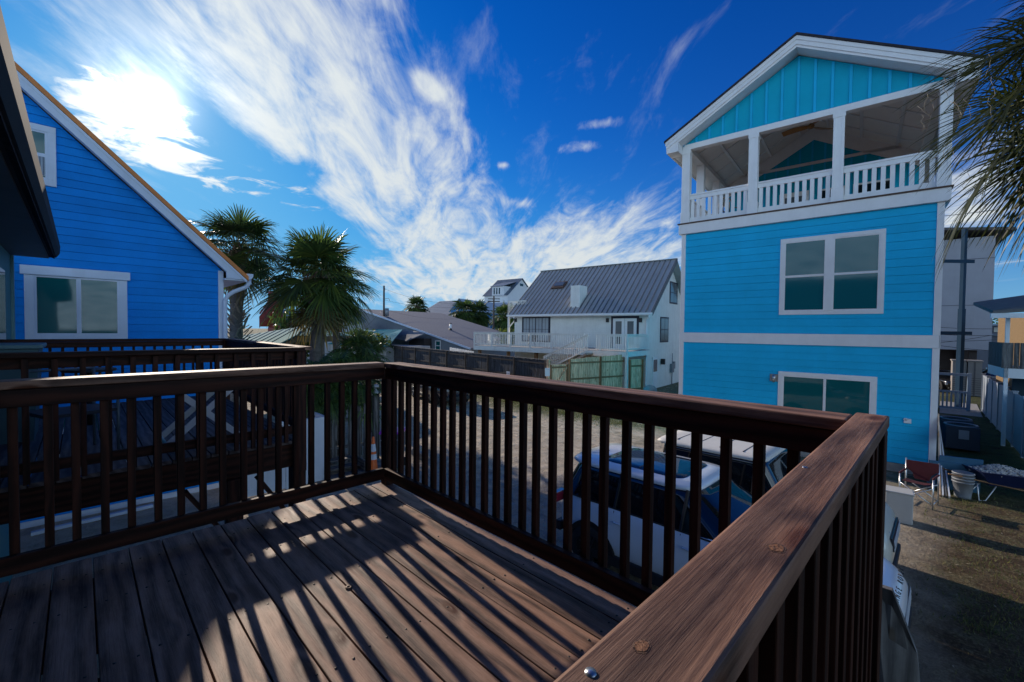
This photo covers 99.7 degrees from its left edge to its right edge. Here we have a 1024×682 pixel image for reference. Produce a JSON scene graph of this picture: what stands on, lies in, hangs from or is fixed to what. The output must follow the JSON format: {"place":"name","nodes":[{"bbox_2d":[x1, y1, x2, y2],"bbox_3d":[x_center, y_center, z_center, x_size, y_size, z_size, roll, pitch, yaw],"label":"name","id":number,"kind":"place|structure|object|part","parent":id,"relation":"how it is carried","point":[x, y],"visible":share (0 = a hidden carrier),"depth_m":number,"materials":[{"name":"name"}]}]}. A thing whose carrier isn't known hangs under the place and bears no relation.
{"place":"outdoors","nodes":[
{"label":"outdoors","id":0,"kind":"place"},
{"bbox_2d":[31,504,152,535],"bbox_3d":[-8.526,3.642,8.866,0.100,0.060,1.800,2,2,41],"label":"white trim board","id":1,"kind":"object","parent":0,"point":[69,524],"depth_m":8.79,"materials":[{"name":"paint"}]},
{"bbox_2d":[13,61,252,528],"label":"blue gabled house","id":2,"kind":"structure","parent":0,"point":[138,257],"depth_m":9.22,"materials":[{"name":"paint"}]},
{"bbox_2d":[29,122,56,187],"bbox_3d":[-9.629,-3.660,8.159,1.410,1.170,0.040,-1,2,-45],"label":"window","id":3,"kind":"structure","parent":2,"relation":"in","point":[44,137],"depth_m":8.55,"materials":[{"name":"paint"}]},
{"bbox_2d":[24,274,127,338],"bbox_3d":[-8.957,-0.716,8.938,1.500,1.440,0.040,-1,2,-45],"label":"window","id":4,"kind":"structure","parent":2,"relation":"in","point":[55,307],"depth_m":8.89,"materials":[{"name":"glass"}]},
{"bbox_2d":[259,287,341,332],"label":"house","id":5,"kind":"structure","parent":0,"point":[262,318],"depth_m":34.00,"materials":[{"name":"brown wood"}]},
{"bbox_2d":[283,310,364,362],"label":"distant small house","id":6,"kind":"structure","parent":0,"point":[328,345],"depth_m":48.62,"materials":[{"name":"blue metal"}]},
{"bbox_2d":[330,455,364,479],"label":"wooden steps","id":7,"kind":"structure","parent":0,"point":[360,464],"depth_m":11.95,"materials":[{"name":"grey wood"}]},
{"bbox_2d":[379,427,404,468],"bbox_3d":[-3.406,3.073,12.409,0.660,1.150,0.760,1,1,-3],"label":"wheeled bin","id":8,"kind":"object","parent":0,"point":[397,444],"visible":0.02,"depth_m":12.12,"materials":[{"name":"plastic"}]},
{"bbox_2d":[427,301,455,315],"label":"distant metal roof house","id":9,"kind":"structure","parent":0,"point":[443,306],"depth_m":99.94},
{"bbox_2d":[485,301,513,319],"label":"distant blue roof house","id":10,"kind":"structure","parent":0,"point":[499,304],"depth_m":110.07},
{"bbox_2d":[0,0,1023,328],"label":"sky","id":11,"kind":"structure","parent":0,"point":[464,147],"materials":[{"name":"blue"}]},
{"bbox_2d":[12,328,1023,681],"bbox_3d":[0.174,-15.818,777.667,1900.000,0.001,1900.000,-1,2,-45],"label":"ground","id":12,"kind":"structure","parent":0,"point":[948,648],"depth_m":8.53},
{"bbox_2d":[0,6,59,584],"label":"teal house","id":13,"kind":"structure","parent":12,"relation":"on","point":[27,227],"depth_m":4.11,"materials":[{"name":"paint"}]},
{"bbox_2d":[0,267,5,342],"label":"window","id":14,"kind":"structure","parent":13,"relation":"in","point":[2,272],"depth_m":6.20,"materials":[{"name":"white glass"}]},
{"bbox_2d":[0,338,311,526],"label":"neighbour deck","id":15,"kind":"structure","parent":12,"relation":"on","point":[232,353],"depth_m":4.20,"materials":[{"name":"brown wood"}]},
{"bbox_2d":[0,343,46,444],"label":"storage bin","id":16,"kind":"object","parent":15,"relation":"on","point":[19,347],"visible":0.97,"depth_m":4.52,"materials":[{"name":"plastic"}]},
{"bbox_2d":[29,367,119,448],"bbox_3d":[-4.230,0.613,4.160,0.521,0.950,0.534,1,2,25],"label":"deck chair","id":17,"kind":"object","parent":15,"relation":"on","point":[93,408],"visible":0.14,"depth_m":4.27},
{"bbox_2d":[60,367,116,424],"bbox_3d":[-5.256,0.695,5.380,0.500,0.700,0.500,-1,2,-45],"label":"side table","id":18,"kind":"object","parent":15,"relation":"on","point":[89,416],"visible":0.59,"depth_m":5.35,"materials":[{"name":"black plastic"}]},
{"bbox_2d":[162,391,239,442],"bbox_3d":[-3.393,0.731,4.717,0.840,0.747,0.600,-1,2,-45],"label":"folding table","id":19,"kind":"object","parent":15,"relation":"on","point":[169,429],"visible":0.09,"depth_m":4.58,"materials":[{"name":"white plastic"}]},
{"bbox_2d":[188,203,291,404],"bbox_3d":[-12.644,-1.359,19.867,4.829,9.603,4.907,-1,2,-45],"label":"sabal palm","id":20,"kind":"object","parent":12,"relation":"on","point":[240,227],"visible":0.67,"depth_m":19.43,"materials":[{"name":"green plant"}]},
{"bbox_2d":[247,412,323,496],"bbox_3d":[-5.998,2.791,11.166,2.026,1.720,1.360,-1,2,-44],"label":"vinyl screen","id":21,"kind":"object","parent":12,"relation":"on","point":[269,478],"visible":0.13,"depth_m":11.03,"materials":[{"name":"white plastic"}]},
{"bbox_2d":[269,307,309,356],"bbox_3d":[-14.786,0.295,29.947,3.290,5.778,3.084,1,2,22],"label":"leafy tree","id":22,"kind":"object","parent":12,"relation":"on","point":[282,324],"visible":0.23,"depth_m":29.24,"materials":[{"name":"green plant"}]},
{"bbox_2d":[243,326,352,352],"bbox_3d":[-12.881,1.205,22.823,13.256,4.145,8.379,-15,16,-85],"label":"teal roof shelter","id":23,"kind":"object","parent":12,"relation":"on","point":[279,336],"visible":0.25,"depth_m":21.36,"materials":[{"name":"metal"}]},
{"bbox_2d":[240,222,380,412],"bbox_3d":[-8.132,-0.693,17.898,5.396,8.459,5.320,-1,2,-45],"label":"sabal palm","id":24,"kind":"object","parent":12,"relation":"on","point":[317,249],"visible":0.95,"depth_m":17.02,"materials":[{"name":"green plant"}]},
{"bbox_2d":[287,261,356,357],"bbox_3d":[-8.262,-0.169,18.600,3.182,7.359,3.135,-1,2,-45],"label":"sabal palm","id":25,"kind":"object","parent":12,"relation":"on","point":[306,305],"visible":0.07,"depth_m":18.39,"materials":[{"name":"green plant"}]},
{"bbox_2d":[306,353,347,420],"bbox_3d":[-5.905,2.012,13.046,2.234,3.284,2.220,-1,2,-45],"label":"fan palm shrub","id":26,"kind":"object","parent":12,"relation":"on","point":[321,360],"visible":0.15,"depth_m":12.71,"materials":[{"name":"green plant"}]},
{"bbox_2d":[306,382,350,465],"bbox_3d":[-5.332,2.371,12.577,1.564,2.602,1.522,-1,2,-45],"label":"fan palm shrub","id":27,"kind":"object","parent":12,"relation":"on","point":[334,409],"visible":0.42,"depth_m":12.27,"materials":[{"name":"green plant"}]},
{"bbox_2d":[306,403,364,464],"bbox_3d":[-5.076,2.766,12.679,1.866,1.812,0.114,0,2,-35],"label":"picket fence","id":28,"kind":"object","parent":12,"relation":"on","point":[334,448],"visible":0.23,"depth_m":12.79,"materials":[{"name":"grey wood"}]},
{"bbox_2d":[301,263,375,353],"bbox_3d":[-8.689,-0.416,21.349,4.026,7.720,3.784,-1,2,-45],"label":"sabal palm","id":29,"kind":"object","parent":12,"relation":"on","point":[357,323],"visible":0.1,"depth_m":21.23,"materials":[{"name":"green plant"}]},
{"bbox_2d":[315,349,372,455],"bbox_3d":[-5.536,1.956,13.602,2.336,3.376,2.269,-1,2,-45],"label":"fan palm shrub","id":30,"kind":"object","parent":12,"relation":"on","point":[342,357],"visible":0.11,"depth_m":13.53,"materials":[{"name":"green plant"}]},
{"bbox_2d":[325,330,380,379],"bbox_3d":[-5.862,1.566,16.019,2.170,4.024,2.232,-1,2,-45],"label":"fan palm shrub","id":31,"kind":"object","parent":12,"relation":"on","point":[358,339],"visible":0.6,"depth_m":15.64,"materials":[{"name":"green plant"}]},
{"bbox_2d":[337,359,380,454],"bbox_3d":[-4.827,2.086,13.682,2.414,3.126,2.253,-1,2,-45],"label":"fan palm shrub","id":32,"kind":"object","parent":12,"relation":"on","point":[361,393],"visible":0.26,"depth_m":13.03,"materials":[{"name":"green plant"}]},
{"bbox_2d":[340,327,393,352],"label":"leafy tree","id":33,"kind":"object","parent":12,"relation":"on","point":[382,340],"visible":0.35,"depth_m":42.06,"materials":[{"name":"green plant"}]},
{"bbox_2d":[353,343,392,431],"bbox_3d":[-5.528,1.803,16.633,1.916,3.527,2.006,-1,2,-45],"label":"fan palm shrub","id":34,"kind":"object","parent":12,"relation":"on","point":[376,347],"visible":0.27,"depth_m":16.58,"materials":[{"name":"green plant"}]},
{"bbox_2d":[371,436,377,469],"bbox_3d":[-3.706,3.107,11.532,0.392,1.120,0.392,1,2,25],"label":"traffic cone","id":35,"kind":"object","parent":12,"relation":"on","point":[374,465],"visible":0.56,"depth_m":11.47,"materials":[{"name":"orange plastic"}]},
{"bbox_2d":[372,384,379,458],"bbox_3d":[-4.181,2.467,13.264,0.220,2.300,0.220,-1,2,-45],"label":"lamp post","id":36,"kind":"object","parent":12,"relation":"on","point":[376,414],"visible":0.87,"depth_m":13.21,"materials":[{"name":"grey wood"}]},
{"bbox_2d":[328,329,429,362],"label":"teal roof shed","id":37,"kind":"structure","parent":12,"relation":"on","point":[393,334],"depth_m":47.24,"materials":[{"name":"metal"}]},
{"bbox_2d":[383,286,389,315],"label":"utility pole","id":38,"kind":"object","parent":12,"relation":"on","point":[385,311],"visible":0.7,"depth_m":55.38,"materials":[{"name":"grey wood"}]},
{"bbox_2d":[364,290,492,328],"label":"power lines","id":39,"kind":"object","parent":38,"relation":"attached to","point":[422,306],"visible":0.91,"depth_m":59.71,"materials":[{"name":"black"}]},
{"bbox_2d":[404,294,430,312],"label":"sabal palm","id":40,"kind":"object","parent":12,"relation":"on","point":[417,307],"visible":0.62,"depth_m":77.40,"materials":[{"name":"green plant"}]},
{"bbox_2d":[358,309,514,356],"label":"grey house","id":41,"kind":"structure","parent":12,"relation":"on","point":[440,331],"depth_m":53.88,"materials":[{"name":"metal"}]},
{"bbox_2d":[435,340,440,349],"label":"window","id":42,"kind":"structure","parent":41,"relation":"in","point":[437,343],"depth_m":49.20,"materials":[{"name":"white paint"}]},
{"bbox_2d":[412,383,468,404],"bbox_3d":[-4.126,2.458,24.455,2.450,1.750,4.940,0,2,-33],"label":"parked dark suv","id":43,"kind":"object","parent":12,"relation":"on","point":[457,396],"visible":0.09,"depth_m":22.66,"materials":[{"name":"black metal"}]},
{"bbox_2d":[0,362,889,681],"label":"wooden deck","id":44,"kind":"structure","parent":12,"relation":"on","point":[782,580],"depth_m":2.00,"materials":[{"name":"brown wood"}]},
{"bbox_2d":[450,347,473,352],"bbox_3d":[-4.287,1.868,36.334,0.114,2.419,7.325,0,2,-23],"label":"white picket fence","id":45,"kind":"object","parent":12,"relation":"on","point":[454,349],"visible":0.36,"depth_m":36.60,"materials":[{"name":"paint"}]},
{"bbox_2d":[448,299,482,323],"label":"sabal palm","id":46,"kind":"object","parent":12,"relation":"on","point":[465,314],"visible":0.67,"depth_m":78.08,"materials":[{"name":"green plant"}]},
{"bbox_2d":[391,345,545,378],"bbox_3d":[-5.720,1.905,35.077,0.165,2.378,25.856,0,2,-36],"label":"board fence","id":47,"kind":"object","parent":12,"relation":"on","point":[517,366],"visible":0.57,"depth_m":31.20,"materials":[{"name":"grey wood"}]},
{"bbox_2d":[449,299,498,328],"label":"distant blue house","id":48,"kind":"structure","parent":12,"relation":"on","point":[489,305],"depth_m":97.44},
{"bbox_2d":[468,299,492,327],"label":"sabal palm","id":49,"kind":"object","parent":12,"relation":"on","point":[485,322],"visible":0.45,"depth_m":80.39,"materials":[{"name":"green plant"}]},
{"bbox_2d":[488,296,499,329],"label":"utility pole","id":50,"kind":"object","parent":12,"relation":"on","point":[494,298],"visible":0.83,"depth_m":65.75,"materials":[{"name":"brown wood"}]},
{"bbox_2d":[490,300,514,331],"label":"sabal palm","id":51,"kind":"object","parent":12,"relation":"on","point":[502,312],"visible":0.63,"depth_m":68.62,"materials":[{"name":"green plant"}]},
{"bbox_2d":[495,327,514,344],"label":"leafy tree","id":52,"kind":"object","parent":12,"relation":"on","point":[511,330],"visible":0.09,"depth_m":45.31,"materials":[{"name":"green plant"}]},
{"bbox_2d":[483,278,527,305],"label":"distant white house","id":53,"kind":"structure","parent":12,"relation":"on","point":[507,290],"depth_m":117.52,"materials":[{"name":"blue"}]},
{"bbox_2d":[507,287,528,343],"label":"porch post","id":54,"kind":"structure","parent":12,"relation":"on","point":[509,325],"depth_m":36.96,"materials":[{"name":"paint"}]},
{"bbox_2d":[546,360,549,378],"bbox_3d":[1.953,2.219,23.297,0.140,2.420,0.140,-1,2,-45],"label":"gate post","id":55,"kind":"object","parent":12,"relation":"on","point":[548,366],"visible":0.36,"depth_m":23.23,"materials":[{"name":"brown wood"}]},
{"bbox_2d":[545,368,549,375],"bbox_3d":[1.894,1.660,23.112,0.260,0.440,0.014,1,1,0],"label":"paper notice","id":56,"kind":"object","parent":55,"relation":"attached to","point":[547,371],"visible":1,"depth_m":23.11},
{"bbox_2d":[550,364,568,381],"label":"wooden gate","id":57,"kind":"structure","parent":55,"relation":"attached to","point":[560,372],"depth_m":23.66,"materials":[{"name":"green wood"}]},
{"bbox_2d":[473,332,650,387],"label":"white deck","id":58,"kind":"structure","parent":12,"relation":"on","point":[633,343],"depth_m":28.32,"materials":[{"name":"grey paint"}]},
{"bbox_2d":[506,258,680,387],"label":"white house","id":59,"kind":"structure","parent":12,"relation":"on","point":[644,297],"depth_m":32.40,"materials":[{"name":"paint"}]},
{"bbox_2d":[522,317,548,341],"bbox_3d":[1.893,-0.943,34.683,2.604,1.962,0.040,2,2,38],"label":"window","id":60,"kind":"structure","parent":59,"relation":"in","point":[530,324],"depth_m":34.63,"materials":[{"name":"glass"}]},
{"bbox_2d":[613,318,624,348],"bbox_3d":[7.460,-0.520,30.263,0.855,2.122,0.033,2,2,38],"label":"french door","id":61,"kind":"structure","parent":59,"relation":"in","point":[618,323],"depth_m":30.24,"materials":[{"name":"white paint"}]},
{"bbox_2d":[624,318,636,348],"bbox_3d":[8.145,-0.499,29.719,0.855,2.122,0.033,2,2,38],"label":"french door","id":62,"kind":"structure","parent":59,"relation":"in","point":[630,323],"depth_m":29.69,"materials":[{"name":"white paint"}]},
{"bbox_2d":[652,356,657,386],"bbox_3d":[10.006,2.171,30.234,0.052,2.138,0.961,2,2,38],"label":"side door","id":63,"kind":"structure","parent":59,"relation":"in","point":[654,359],"depth_m":30.18,"materials":[{"name":"white paint"}]},
{"bbox_2d":[660,317,668,341],"bbox_3d":[11.117,-0.829,31.513,0.040,1.841,1.689,2,2,38],"label":"side window","id":64,"kind":"structure","parent":59,"relation":"in","point":[664,321],"depth_m":31.44,"materials":[{"name":"grey glass"}]},
{"bbox_2d":[670,281,677,303],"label":"side window","id":65,"kind":"structure","parent":59,"relation":"in","point":[673,286],"depth_m":32.86,"materials":[{"name":"grey glass"}]},
{"bbox_2d":[569,355,623,387],"bbox_3d":[4.951,2.146,25.061,4.217,2.642,0.114,0,2,-31],"label":"pale board fence","id":66,"kind":"object","parent":12,"relation":"on","point":[603,370],"visible":0.6,"depth_m":25.11,"materials":[{"name":"green wood"}]},
{"bbox_2d":[628,359,643,389],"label":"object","id":67,"kind":"object","parent":12,"relation":"on","point":[636,372],"visible":0.67,"depth_m":26.40,"materials":[{"name":"green wood"}]},
{"bbox_2d":[643,385,656,391],"bbox_3d":[8.551,3.136,26.787,0.860,0.860,0.135,1,-28,15],"label":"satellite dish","id":68,"kind":"object","parent":12,"relation":"on","point":[649,388],"visible":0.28,"depth_m":26.89,"materials":[{"name":"grey metal"}]},
{"bbox_2d":[556,443,911,629],"bbox_3d":[3.030,2.936,6.815,2.500,1.850,4.790,-1,2,-45],"label":"parked suv","id":69,"kind":"object","parent":12,"relation":"on","point":[741,504],"visible":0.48,"depth_m":6.62,"materials":[{"name":"white metal"}]},
{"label":"windows","id":70,"kind":"part","parent":69,"relation":"part of","materials":[{"name":"black glass"}]},
{"bbox_2d":[657,430,900,567],"bbox_3d":[4.766,2.909,8.147,2.430,1.874,3.770,-1,2,-45],"label":"parked offroader","id":71,"kind":"object","parent":12,"relation":"on","point":[775,466],"visible":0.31,"depth_m":7.68,"materials":[{"name":"white metal"}]},
{"bbox_2d":[663,443,786,492],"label":"windows","id":72,"kind":"structure","parent":71,"relation":"in","point":[776,468],"depth_m":7.68,"materials":[{"name":"black glass"}]},
{"bbox_2d":[664,32,986,473],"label":"turquoise house","id":73,"kind":"structure","parent":12,"relation":"on","point":[808,279],"depth_m":13.87,"materials":[{"name":"teal paint"}]},
{"bbox_2d":[723,197,736,212],"bbox_3d":[8.274,-4.910,16.468,0.608,1.041,0.611,0,2,-31],"label":"patio chair","id":74,"kind":"object","parent":73,"relation":"on","point":[729,205],"visible":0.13,"depth_m":16.20,"materials":[{"name":"brown metal"}]},
{"bbox_2d":[779,190,808,204],"bbox_3d":[12.452,-5.488,19.133,1.100,2.150,0.055,2,2,39],"label":"porch door","id":75,"kind":"structure","parent":73,"relation":"in","point":[807,191],"depth_m":19.08,"materials":[{"name":"white paint"}]},
{"bbox_2d":[782,121,832,136],"bbox_3d":[10.538,-8.315,15.419,1.573,1.470,1.649,2,2,39],"label":"ceiling fan","id":76,"kind":"object","parent":73,"relation":"hanging from","point":[796,129],"visible":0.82,"depth_m":15.61,"materials":[{"name":"white paint"}]},
{"bbox_2d":[772,371,876,415],"bbox_3d":[9.752,1.810,13.640,2.685,1.560,0.133,2,2,39],"label":"window","id":77,"kind":"structure","parent":73,"relation":"in","point":[848,394],"depth_m":13.55,"materials":[{"name":"glass"}]},
{"bbox_2d":[817,186,844,197],"bbox_3d":[13.483,-5.555,18.297,0.930,1.850,0.055,2,2,39],"label":"porch window","id":78,"kind":"structure","parent":73,"relation":"in","point":[823,190],"depth_m":18.39,"materials":[{"name":"glass"}]},
{"bbox_2d":[779,228,885,314],"bbox_3d":[9.912,-2.081,13.506,2.640,2.490,0.040,2,2,39],"label":"window","id":79,"kind":"structure","parent":73,"relation":"in","point":[859,269],"depth_m":13.36,"materials":[{"name":"white paint"}]},
{"bbox_2d":[853,178,889,192],"bbox_3d":[14.551,-5.521,17.432,1.280,1.850,0.055,2,2,39],"label":"porch window","id":80,"kind":"structure","parent":73,"relation":"in","point":[887,183],"depth_m":17.33,"materials":[{"name":"glass"}]},
{"bbox_2d":[879,585,919,681],"bbox_3d":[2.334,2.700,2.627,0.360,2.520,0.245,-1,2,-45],"label":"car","id":81,"kind":"object","parent":12,"relation":"on","point":[899,661],"visible":0.62,"depth_m":2.57,"materials":[{"name":"grey metal"}]},
{"bbox_2d":[885,485,914,524],"bbox_3d":[8.319,3.526,9.310,0.490,0.660,0.440,2,2,39],"label":"utility box","id":82,"kind":"object","parent":12,"relation":"on","point":[899,501],"visible":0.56,"depth_m":9.14,"materials":[{"name":"grey plastic"}]},
{"bbox_2d":[899,458,939,509],"bbox_3d":[9.624,3.357,10.220,0.526,0.980,0.624,0,2,-35],"label":"director chair","id":83,"kind":"object","parent":12,"relation":"on","point":[925,471],"visible":0.83,"depth_m":10.28,"materials":[{"name":"red fabric"}]},
{"bbox_2d":[937,414,940,495],"bbox_3d":[11.261,2.954,11.397,0.030,1.830,2.036,2,2,43],"label":"leaning plank","id":84,"kind":"object","parent":12,"relation":"on","point":[939,450],"visible":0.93,"depth_m":11.48,"materials":[{"name":"white wood"}]},
{"bbox_2d":[937,415,943,496],"bbox_3d":[11.322,2.979,11.424,0.030,1.783,2.172,2,2,41],"label":"leaning plank","id":85,"kind":"object","parent":12,"relation":"on","point":[942,489],"visible":0.64,"depth_m":10.96,"materials":[{"name":"white paint"}]},
{"bbox_2d":[937,422,946,497],"bbox_3d":[11.383,3.005,11.450,0.030,1.737,2.308,2,2,40],"label":"leaning plank","id":86,"kind":"object","parent":12,"relation":"on","point":[944,485],"visible":0.64,"depth_m":10.91,"materials":[{"name":"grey wood"}]},
{"bbox_2d":[937,424,949,497],"bbox_3d":[11.448,3.030,11.477,0.030,1.690,2.440,2,2,39],"label":"leaning plank","id":87,"kind":"object","parent":12,"relation":"on","point":[947,485],"visible":0.43,"depth_m":10.89,"materials":[{"name":"white paint"}]},
{"bbox_2d":[939,368,950,389],"bbox_3d":[31.231,2.804,31.037,2.350,1.500,4.640,1,2,25],"label":"street car","id":88,"kind":"object","parent":12,"relation":"on","point":[944,382],"visible":0.17,"depth_m":29.95,"materials":[{"name":"black metal"}]},
{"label":"windows","id":89,"kind":"part","parent":88,"relation":"part of","materials":[{"name":"black glass"}]},
{"bbox_2d":[938,372,971,411],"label":"railing gate","id":90,"kind":"structure","parent":12,"relation":"on","point":[968,394],"depth_m":22.74,"materials":[{"name":"blue paint"}]},
{"bbox_2d":[927,455,983,493],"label":"blue sheets","id":91,"kind":"object","parent":12,"relation":"on","point":[950,462],"visible":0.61,"depth_m":11.05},
{"bbox_2d":[939,416,973,435],"bbox_3d":[16.585,3.282,16.165,0.880,0.820,0.890,2,2,39],"label":"trash bin","id":92,"kind":"object","parent":12,"relation":"on","point":[954,419],"visible":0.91,"depth_m":16.08,"materials":[{"name":"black plastic"}]},
{"bbox_2d":[950,359,966,394],"bbox_3d":[29.799,2.390,28.854,0.741,2.306,1.130,2,2,41],"label":"storage cabinet","id":93,"kind":"object","parent":12,"relation":"on","point":[953,368],"visible":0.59,"depth_m":28.63,"materials":[{"name":"beige plastic"}]},
{"bbox_2d":[894,0,1023,280],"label":"sabal palm","id":94,"kind":"object","parent":12,"relation":"on","point":[1005,112],"visible":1,"depth_m":6.83,"materials":[{"name":"green plant"}]},
{"bbox_2d":[942,421,980,451],"bbox_3d":[15.629,3.299,15.060,0.880,0.820,0.890,2,2,39],"label":"trash bin","id":95,"kind":"object","parent":12,"relation":"on","point":[961,435],"visible":0.98,"depth_m":14.78,"materials":[{"name":"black plastic"}]},
{"bbox_2d":[951,470,975,499],"bbox_3d":[11.106,3.542,10.640,0.410,0.620,0.410,-1,2,-45],"label":"bucket stack","id":96,"kind":"object","parent":12,"relation":"on","point":[963,486],"visible":0.96,"depth_m":10.53,"materials":[{"name":"plastic"}]},
{"bbox_2d":[966,360,983,396],"bbox_3d":[30.275,2.409,28.344,0.734,2.306,1.130,2,2,41],"label":"storage cabinet","id":97,"kind":"object","parent":12,"relation":"on","point":[974,368],"visible":0.71,"depth_m":27.95,"materials":[{"name":"beige plastic"}]},
{"bbox_2d":[939,210,1015,368],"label":"grey tower building","id":98,"kind":"structure","parent":12,"relation":"on","point":[979,285],"depth_m":30.11,"materials":[{"name":"paint"}]},
{"bbox_2d":[940,464,1023,500],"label":"wheelbarrow","id":99,"kind":"object","parent":12,"relation":"on","point":[1006,481],"visible":0.69,"depth_m":10.34,"materials":[{"name":"metal"}]},
{"bbox_2d":[969,464,1023,476],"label":"rubble","id":100,"kind":"object","parent":99,"relation":"in","point":[1001,469],"visible":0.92,"depth_m":10.44,"materials":[{"name":"stone"}]},
{"bbox_2d":[977,324,997,369],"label":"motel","id":101,"kind":"structure","parent":12,"relation":"on","point":[982,355],"depth_m":38.89,"materials":[{"name":"grey paint"}]},
{"bbox_2d":[982,367,995,378],"bbox_3d":[37.151,2.806,33.504,4.640,1.500,2.350,2,2,39],"label":"street car","id":102,"kind":"object","parent":12,"relation":"on","point":[985,370],"visible":0.02,"depth_m":33.03,"materials":[{"name":"black metal"}]},
{"bbox_2d":[973,295,1023,445],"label":"tan brick house","id":103,"kind":"structure","parent":12,"relation":"on","point":[1006,358],"depth_m":15.88,"materials":[{"name":"orange paint"}]},
{"bbox_2d":[981,373,1023,457],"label":"vinyl fence","id":104,"kind":"object","parent":12,"relation":"on","point":[991,398],"visible":0.9,"depth_m":16.57,"materials":[{"name":"plastic"}]},
{"bbox_2d":[528,332,537,344],"bbox_3d":[1.526,-0.099,31.734,0.702,1.065,0.720,2,2,38],"label":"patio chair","id":105,"kind":"object","parent":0,"point":[533,337],"visible":0.51,"depth_m":31.48,"materials":[{"name":"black plastic"}]},
{"bbox_2d":[478,396,642,428],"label":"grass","id":106,"kind":"structure","parent":0,"point":[575,413],"depth_m":20.31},
{"bbox_2d":[939,401,982,416],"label":"path","id":107,"kind":"structure","parent":0,"point":[975,411],"depth_m":22.52,"materials":[{"name":"concrete"}]},
{"bbox_2d":[940,229,974,406],"bbox_3d":[23.580,-1.149,23.116,1.850,9.638,0.260,1,1,0],"label":"steel mast","id":108,"kind":"object","parent":107,"relation":"on","point":[960,332],"visible":0.87,"depth_m":23.04,"materials":[{"name":"metal"}]},
{"bbox_2d":[941,327,996,350],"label":"power lines","id":109,"kind":"object","parent":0,"point":[971,338],"visible":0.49,"depth_m":27.20,"materials":[{"name":"black plastic"}]},
{"bbox_2d":[915,486,1023,681],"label":"grass","id":110,"kind":"structure","parent":0,"point":[980,624],"depth_m":6.57,"materials":[{"name":"plant"}]}
]}

